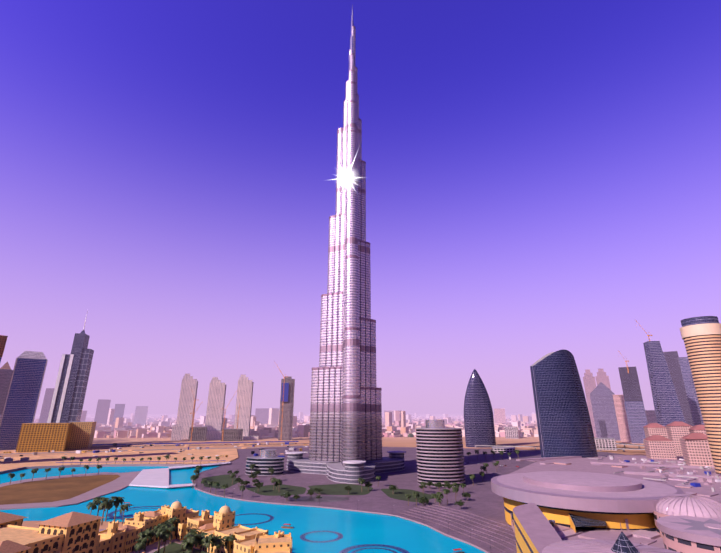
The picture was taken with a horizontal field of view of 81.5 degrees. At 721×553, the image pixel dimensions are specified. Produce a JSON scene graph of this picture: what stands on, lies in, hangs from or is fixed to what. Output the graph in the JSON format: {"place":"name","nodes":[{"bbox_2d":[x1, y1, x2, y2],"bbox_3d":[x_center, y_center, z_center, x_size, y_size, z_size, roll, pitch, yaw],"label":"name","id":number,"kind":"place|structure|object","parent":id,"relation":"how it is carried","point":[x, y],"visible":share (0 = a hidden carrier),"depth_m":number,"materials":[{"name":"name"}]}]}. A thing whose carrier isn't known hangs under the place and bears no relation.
{"place":"outdoors","nodes":[
{"label":"outdoors","id":0,"kind":"place"},
{"bbox_2d":[0,475,119,504],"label":"sandy ground","id":1,"kind":"structure","parent":0,"point":[49,490],"depth_m":425.85,"materials":[{"name":"beige sand"}]},
{"bbox_2d":[0,471,157,509],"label":"walkway","id":2,"kind":"structure","parent":0,"point":[124,480],"depth_m":420.63,"materials":[{"name":"grey concrete"}]},
{"bbox_2d":[8,473,14,483],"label":"date palm","id":3,"kind":"object","parent":2,"relation":"on","point":[11,475],"visible":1,"depth_m":458.94,"materials":[{"name":"green plant"}]},
{"bbox_2d":[31,468,37,480],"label":"date palm","id":4,"kind":"object","parent":2,"relation":"on","point":[33,471],"visible":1,"depth_m":484.25,"materials":[{"name":"green plant"}]},
{"bbox_2d":[0,449,237,470],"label":"sandy ground","id":5,"kind":"structure","parent":0,"point":[47,460],"depth_m":715.10,"materials":[{"name":"beige sand"}]},
{"bbox_2d":[129,462,230,487],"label":"park deck and bridges","id":6,"kind":"structure","parent":0,"point":[158,478],"depth_m":489.32,"materials":[{"name":"white concrete"}]},
{"bbox_2d":[100,443,308,446],"bbox_3d":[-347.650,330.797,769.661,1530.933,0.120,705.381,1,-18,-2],"label":"boulevard roads","id":7,"kind":"structure","parent":0,"point":[183,445],"depth_m":1030.75,"materials":[{"name":"grey asphalt"}]},
{"bbox_2d":[98,443,629,466],"bbox_3d":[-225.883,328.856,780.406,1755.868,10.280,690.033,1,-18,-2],"label":"road vehicles","id":8,"kind":"object","parent":7,"relation":"on","point":[302,443],"visible":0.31,"depth_m":1016.88,"materials":[{"name":"white paint"}]},
{"bbox_2d":[170,374,258,440],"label":"skyscrapers","id":9,"kind":"structure","parent":0,"point":[182,428],"depth_m":1302.76,"materials":[{"name":"concrete"}]},
{"bbox_2d":[0,466,484,552],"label":"lake","id":10,"kind":"structure","parent":0,"point":[353,528],"depth_m":317.13,"materials":[{"name":"liquid"}]},
{"bbox_2d":[107,506,408,552],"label":"fountain rings","id":11,"kind":"object","parent":10,"relation":"on","point":[339,536],"visible":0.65,"depth_m":256.76,"materials":[{"name":"blue"}]},
{"bbox_2d":[111,506,405,552],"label":"fountain nozzles","id":12,"kind":"object","parent":10,"relation":"on","point":[302,535],"visible":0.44,"depth_m":264.71,"materials":[{"name":"metal"}]},
{"bbox_2d":[124,502,463,552],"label":"abra boats","id":13,"kind":"object","parent":10,"relation":"on","point":[290,527],"visible":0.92,"depth_m":284.11,"materials":[{"name":"brown wood"}]},
{"bbox_2d":[245,449,283,475],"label":"round building","id":14,"kind":"structure","parent":0,"point":[265,460],"depth_m":531.55,"materials":[{"name":"white glass"}]},
{"bbox_2d":[289,496,349,501],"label":"park pond","id":15,"kind":"structure","parent":0,"point":[322,499],"depth_m":377.91,"materials":[{"name":"liquid"}]},
{"bbox_2d":[0,414,645,528],"bbox_3d":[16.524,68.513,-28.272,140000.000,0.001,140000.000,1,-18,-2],"label":"ground","id":16,"kind":"structure","parent":0,"point":[403,441],"depth_m":1066.26,"materials":[{"name":"beige sand"}]},
{"bbox_2d":[0,351,47,449],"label":"blue glass tower","id":17,"kind":"structure","parent":16,"relation":"on","point":[23,394],"depth_m":938.92,"materials":[{"name":"blue glass"}]},
{"bbox_2d":[0,512,105,552],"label":"building","id":18,"kind":"structure","parent":16,"relation":"on","point":[78,532],"depth_m":198.51,"materials":[{"name":"beige stone"}]},
{"bbox_2d":[15,422,95,452],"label":"building","id":19,"kind":"structure","parent":16,"relation":"on","point":[39,437],"depth_m":875.25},
{"bbox_2d":[47,310,93,422],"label":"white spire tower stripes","id":20,"kind":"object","parent":16,"relation":"on","point":[68,398],"visible":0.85,"depth_m":1065.28,"materials":[{"name":"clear glass"}]},
{"bbox_2d":[86,502,97,514],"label":"date palm","id":21,"kind":"object","parent":16,"relation":"on","point":[92,505],"visible":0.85,"depth_m":304.21,"materials":[{"name":"green plant"}]},
{"bbox_2d":[92,497,104,515],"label":"date palm","id":22,"kind":"object","parent":16,"relation":"on","point":[95,499],"visible":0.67,"depth_m":307.30,"materials":[{"name":"green plant"}]},
{"bbox_2d":[96,497,113,524],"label":"date palm","id":23,"kind":"object","parent":16,"relation":"on","point":[106,501],"visible":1,"depth_m":294.05,"materials":[{"name":"green plant"}]},
{"bbox_2d":[104,504,113,521],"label":"date palm","id":24,"kind":"object","parent":16,"relation":"on","point":[107,511],"visible":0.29,"depth_m":302.54,"materials":[{"name":"green plant"}]},
{"bbox_2d":[0,463,221,473],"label":"channel retaining wall","id":25,"kind":"structure","parent":16,"relation":"on","point":[65,466],"depth_m":616.30,"materials":[{"name":"grey concrete"}]},
{"bbox_2d":[109,496,124,519],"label":"date palm","id":26,"kind":"object","parent":16,"relation":"on","point":[118,500],"visible":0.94,"depth_m":301.46,"materials":[{"name":"green plant"}]},
{"bbox_2d":[119,504,129,523],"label":"date palm","id":27,"kind":"object","parent":16,"relation":"on","point":[123,507],"visible":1,"depth_m":296.12,"materials":[{"name":"green plant"}]},
{"bbox_2d":[0,335,268,425],"bbox_3d":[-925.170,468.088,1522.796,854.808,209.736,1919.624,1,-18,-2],"label":"distant buildings","id":28,"kind":"structure","parent":16,"relation":"on","point":[140,416],"depth_m":2098.95,"materials":[{"name":"grey concrete"}]},
{"bbox_2d":[99,529,202,552],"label":"palace hotel grounds","id":29,"kind":"structure","parent":16,"relation":"on","point":[152,548],"depth_m":244.54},
{"bbox_2d":[133,539,147,552],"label":"date palm","id":30,"kind":"object","parent":29,"relation":"on","point":[140,545],"visible":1,"depth_m":213.97,"materials":[{"name":"green plant"}]},
{"bbox_2d":[137,528,156,551],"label":"date palm","id":31,"kind":"object","parent":29,"relation":"on","point":[146,533],"visible":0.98,"depth_m":219.68,"materials":[{"name":"green plant"}]},
{"bbox_2d":[152,524,167,552],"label":"date palm","id":32,"kind":"object","parent":29,"relation":"on","point":[158,528],"visible":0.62,"depth_m":229.20,"materials":[{"name":"green plant"}]},
{"bbox_2d":[154,523,170,549],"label":"date palm","id":33,"kind":"object","parent":29,"relation":"on","point":[159,524],"visible":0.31,"depth_m":233.74,"materials":[{"name":"green plant"}]},
{"bbox_2d":[158,525,175,552],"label":"date palm","id":34,"kind":"object","parent":29,"relation":"on","point":[166,532],"visible":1,"depth_m":226.71,"materials":[{"name":"green plant"}]},
{"bbox_2d":[164,517,180,543],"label":"date palm","id":35,"kind":"object","parent":29,"relation":"on","point":[172,521],"visible":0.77,"depth_m":250.90,"materials":[{"name":"green plant"}]},
{"bbox_2d":[153,542,207,552],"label":"lawn","id":36,"kind":"structure","parent":29,"relation":"on","point":[173,547],"depth_m":238.93,"materials":[{"name":"green plant"}]},
{"bbox_2d":[181,539,193,549],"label":"date palm","id":37,"kind":"object","parent":29,"relation":"on","point":[188,545],"visible":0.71,"depth_m":216.57,"materials":[{"name":"green plant"}]},
{"bbox_2d":[184,534,201,552],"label":"date palm","id":38,"kind":"object","parent":29,"relation":"on","point":[192,538],"visible":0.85,"depth_m":217.59,"materials":[{"name":"green plant"}]},
{"bbox_2d":[186,529,199,549],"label":"date palm","id":39,"kind":"object","parent":29,"relation":"on","point":[193,531],"visible":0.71,"depth_m":239.09,"materials":[{"name":"green plant"}]},
{"bbox_2d":[197,532,207,552],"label":"date palm","id":40,"kind":"object","parent":29,"relation":"on","point":[202,534],"visible":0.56,"depth_m":221.96,"materials":[{"name":"green plant"}]},
{"bbox_2d":[201,534,217,552],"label":"date palm","id":41,"kind":"object","parent":29,"relation":"on","point":[208,539],"visible":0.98,"depth_m":216.19,"materials":[{"name":"green plant"}]},
{"bbox_2d":[211,535,223,552],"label":"date palm","id":42,"kind":"object","parent":29,"relation":"on","point":[219,544],"visible":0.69,"depth_m":218.28,"materials":[{"name":"green plant"}]},
{"bbox_2d":[222,534,234,552],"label":"date palm","id":43,"kind":"object","parent":29,"relation":"on","point":[228,538],"visible":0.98,"depth_m":223.60,"materials":[{"name":"green plant"}]},
{"bbox_2d":[0,442,308,461],"bbox_3d":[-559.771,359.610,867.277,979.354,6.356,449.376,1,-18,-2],"label":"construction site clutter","id":44,"kind":"object","parent":16,"relation":"on","point":[10,459],"visible":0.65,"depth_m":848.13,"materials":[{"name":"white concrete"}]},
{"bbox_2d":[55,501,291,552],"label":"sandstone buildings","id":45,"kind":"structure","parent":16,"relation":"on","point":[113,537],"depth_m":237.62,"materials":[{"name":"beige stone"}]},
{"bbox_2d":[56,441,297,462],"bbox_3d":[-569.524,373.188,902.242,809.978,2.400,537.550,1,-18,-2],"label":"road","id":46,"kind":"structure","parent":16,"relation":"on","point":[175,443],"depth_m":1069.51,"materials":[{"name":"grey asphalt"}]},
{"bbox_2d":[190,361,287,441],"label":"tower cranes","id":47,"kind":"object","parent":16,"relation":"on","point":[238,412],"visible":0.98,"depth_m":1226.74},
{"bbox_2d":[33,408,538,437],"bbox_3d":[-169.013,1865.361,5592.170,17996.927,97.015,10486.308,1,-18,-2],"label":"distant city blocks","id":48,"kind":"structure","parent":16,"relation":"on","point":[403,424],"depth_m":1677.00,"materials":[{"name":"beige concrete"}]},
{"bbox_2d":[278,376,294,439],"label":"tower under construction","id":49,"kind":"structure","parent":16,"relation":"on","point":[286,409],"depth_m":1261.42},
{"bbox_2d":[309,4,381,466],"bbox_3d":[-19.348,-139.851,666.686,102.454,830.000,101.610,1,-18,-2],"label":"skyscraper","id":50,"kind":"structure","parent":16,"relation":"on","point":[346,415],"depth_m":602.17,"materials":[{"name":"metal"}]},
{"bbox_2d":[337,165,356,185],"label":"sun glint on tower","id":51,"kind":"object","parent":50,"relation":"on","point":[347,179],"visible":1,"depth_m":631.35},
{"bbox_2d":[464,369,495,447],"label":"skyscraper","id":52,"kind":"structure","parent":16,"relation":"on","point":[479,426],"depth_m":995.81,"materials":[{"name":"blue glass"}]},
{"bbox_2d":[384,351,703,443],"bbox_3d":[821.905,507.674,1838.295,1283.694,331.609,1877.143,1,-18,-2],"label":"skyscrapers","id":53,"kind":"structure","parent":16,"relation":"on","point":[626,416],"depth_m":1181.26,"materials":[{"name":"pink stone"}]},
{"bbox_2d":[492,427,616,452],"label":"buildings","id":54,"kind":"structure","parent":16,"relation":"on","point":[511,432],"depth_m":902.64,"materials":[{"name":"white concrete"}]},
{"bbox_2d":[475,443,644,451],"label":"elevated roadways","id":55,"kind":"structure","parent":16,"relation":"on","point":[638,448],"depth_m":916.67,"materials":[{"name":"grey concrete"}]},
{"bbox_2d":[530,349,597,457],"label":"skyscraper","id":56,"kind":"structure","parent":16,"relation":"on","point":[564,425],"depth_m":649.33,"materials":[{"name":"blue glass"}]},
{"bbox_2d":[491,455,720,552],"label":"shopping mall","id":57,"kind":"structure","parent":16,"relation":"on","point":[587,505],"depth_m":233.78,"materials":[{"name":"concrete"}]},
{"bbox_2d":[509,455,720,525],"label":"trees","id":58,"kind":"object","parent":57,"relation":"on","point":[552,522],"visible":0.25,"depth_m":424.70,"materials":[{"name":"green plant"}]},
{"bbox_2d":[643,341,685,426],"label":"slanted glass tower","id":59,"kind":"structure","parent":16,"relation":"on","point":[667,408],"depth_m":945.79,"materials":[{"name":"blue glass"}]},
{"bbox_2d":[619,321,651,372],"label":"construction cranes","id":60,"kind":"object","parent":59,"relation":"on","point":[649,340],"visible":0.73,"depth_m":997.96},
{"bbox_2d":[643,421,713,466],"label":"red roof apartments","id":61,"kind":"structure","parent":16,"relation":"on","point":[687,442],"depth_m":604.82,"materials":[{"name":"concrete"}]},
{"bbox_2d":[680,316,720,473],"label":"tower","id":62,"kind":"structure","parent":16,"relation":"on","point":[701,336],"depth_m":475.35,"materials":[{"name":"beige concrete"}]},
{"bbox_2d":[0,0,720,413],"label":"sky","id":63,"kind":"structure","parent":0,"point":[543,177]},
{"bbox_2d":[194,446,623,552],"bbox_3d":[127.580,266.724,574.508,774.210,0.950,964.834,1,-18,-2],"label":"plaza paving","id":64,"kind":"structure","parent":0,"point":[483,499],"depth_m":452.19,"materials":[{"name":"grey stone"}]},
{"bbox_2d":[207,481,213,492],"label":"date palm","id":65,"kind":"object","parent":64,"relation":"on","point":[210,483],"visible":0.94,"depth_m":410.91,"materials":[{"name":"green plant"}]},
{"bbox_2d":[212,481,219,494],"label":"date palm","id":66,"kind":"object","parent":64,"relation":"on","point":[215,483],"visible":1,"depth_m":399.40,"materials":[{"name":"green plant"}]},
{"bbox_2d":[221,483,227,496],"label":"date palm","id":67,"kind":"object","parent":64,"relation":"on","point":[224,486],"visible":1,"depth_m":388.61,"materials":[{"name":"green plant"}]},
{"bbox_2d":[229,472,235,484],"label":"date palm","id":68,"kind":"object","parent":64,"relation":"on","point":[232,475],"visible":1,"depth_m":457.83,"materials":[{"name":"green plant"}]},
{"bbox_2d":[235,476,242,486],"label":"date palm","id":69,"kind":"object","parent":64,"relation":"on","point":[239,480],"visible":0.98,"depth_m":444.89,"materials":[{"name":"green plant"}]},
{"bbox_2d":[239,485,246,497],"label":"date palm","id":70,"kind":"object","parent":64,"relation":"on","point":[242,487],"visible":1,"depth_m":384.18,"materials":[{"name":"green plant"}]},
{"bbox_2d":[248,473,256,478],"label":"shade tree","id":71,"kind":"object","parent":64,"relation":"on","point":[253,475],"visible":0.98,"depth_m":475.70,"materials":[{"name":"green plant"}]},
{"bbox_2d":[253,481,263,489],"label":"shade tree","id":72,"kind":"object","parent":64,"relation":"on","point":[258,484],"visible":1,"depth_m":413.34,"materials":[{"name":"green plant"}]},
{"bbox_2d":[280,492,291,501],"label":"shade tree","id":73,"kind":"object","parent":64,"relation":"on","point":[285,495],"visible":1,"depth_m":369.68,"materials":[{"name":"green plant"}]},
{"bbox_2d":[201,475,432,501],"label":"tower park lawns","id":74,"kind":"structure","parent":64,"relation":"on","point":[328,489],"depth_m":422.24,"materials":[{"name":"green plant"}]},
{"bbox_2d":[192,465,489,552],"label":"lake edge kerb","id":75,"kind":"structure","parent":64,"relation":"on","point":[480,548],"depth_m":331.12,"materials":[{"name":"grey concrete"}]},
{"bbox_2d":[196,462,490,548],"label":"promenade lamp posts","id":76,"kind":"object","parent":64,"relation":"on","point":[358,500],"visible":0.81,"depth_m":350.20,"materials":[{"name":"metal"}]},
{"bbox_2d":[286,451,405,483],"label":"tower podium","id":77,"kind":"object","parent":64,"relation":"on","point":[351,471],"visible":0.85,"depth_m":541.10,"materials":[{"name":"grey glass"}]},
{"bbox_2d":[344,486,351,493],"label":"shade tree","id":78,"kind":"object","parent":64,"relation":"on","point":[348,488],"visible":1,"depth_m":403.32,"materials":[{"name":"green plant"}]},
{"bbox_2d":[358,478,365,483],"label":"date palm","id":79,"kind":"object","parent":64,"relation":"on","point":[362,480],"visible":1,"depth_m":416.39,"materials":[{"name":"green plant"}]},
{"bbox_2d":[363,481,372,490],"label":"shade tree","id":80,"kind":"object","parent":64,"relation":"on","point":[368,484],"visible":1,"depth_m":419.18,"materials":[{"name":"green plant"}]},
{"bbox_2d":[389,484,397,489],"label":"shade tree","id":81,"kind":"object","parent":64,"relation":"on","point":[391,487],"visible":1,"depth_m":404.19,"materials":[{"name":"green plant"}]},
{"bbox_2d":[405,494,411,505],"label":"date palm","id":82,"kind":"object","parent":64,"relation":"on","point":[409,496],"visible":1,"depth_m":352.49,"materials":[{"name":"green plant"}]},
{"bbox_2d":[412,492,419,506],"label":"date palm","id":83,"kind":"object","parent":64,"relation":"on","point":[415,494],"visible":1,"depth_m":346.94,"materials":[{"name":"green plant"}]},
{"bbox_2d":[417,496,428,505],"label":"shade tree","id":84,"kind":"object","parent":64,"relation":"on","point":[423,499],"visible":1,"depth_m":339.50,"materials":[{"name":"green plant"}]},
{"bbox_2d":[434,482,442,490],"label":"shade tree","id":85,"kind":"object","parent":64,"relation":"on","point":[438,484],"visible":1,"depth_m":419.22,"materials":[{"name":"green plant"}]},
{"bbox_2d":[436,496,443,504],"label":"date palm","id":86,"kind":"object","parent":64,"relation":"on","point":[439,498],"visible":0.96,"depth_m":335.46,"materials":[{"name":"green plant"}]},
{"bbox_2d":[415,420,465,486],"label":"round building","id":87,"kind":"structure","parent":64,"relation":"on","point":[440,454],"depth_m":458.01,"materials":[{"name":"concrete"}]},
{"bbox_2d":[442,489,449,504],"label":"date palm","id":88,"kind":"object","parent":64,"relation":"on","point":[446,491],"visible":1,"depth_m":358.46,"materials":[{"name":"green plant"}]},
{"bbox_2d":[444,482,451,489],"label":"shade tree","id":89,"kind":"object","parent":64,"relation":"on","point":[448,485],"visible":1,"depth_m":413.96,"materials":[{"name":"green plant"}]},
{"bbox_2d":[452,486,458,498],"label":"date palm","id":90,"kind":"object","parent":64,"relation":"on","point":[455,489],"visible":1,"depth_m":372.07,"materials":[{"name":"green plant"}]},
{"bbox_2d":[400,502,516,552],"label":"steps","id":91,"kind":"structure","parent":64,"relation":"on","point":[497,533],"depth_m":286.86,"materials":[{"name":"grey stone"}]},
{"bbox_2d":[454,499,464,505],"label":"shade tree","id":92,"kind":"object","parent":64,"relation":"on","point":[459,503],"visible":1,"depth_m":339.93,"materials":[{"name":"green plant"}]},
{"bbox_2d":[462,492,470,500],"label":"shade tree","id":93,"kind":"object","parent":64,"relation":"on","point":[466,494],"visible":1,"depth_m":371.84,"materials":[{"name":"green plant"}]}
]}

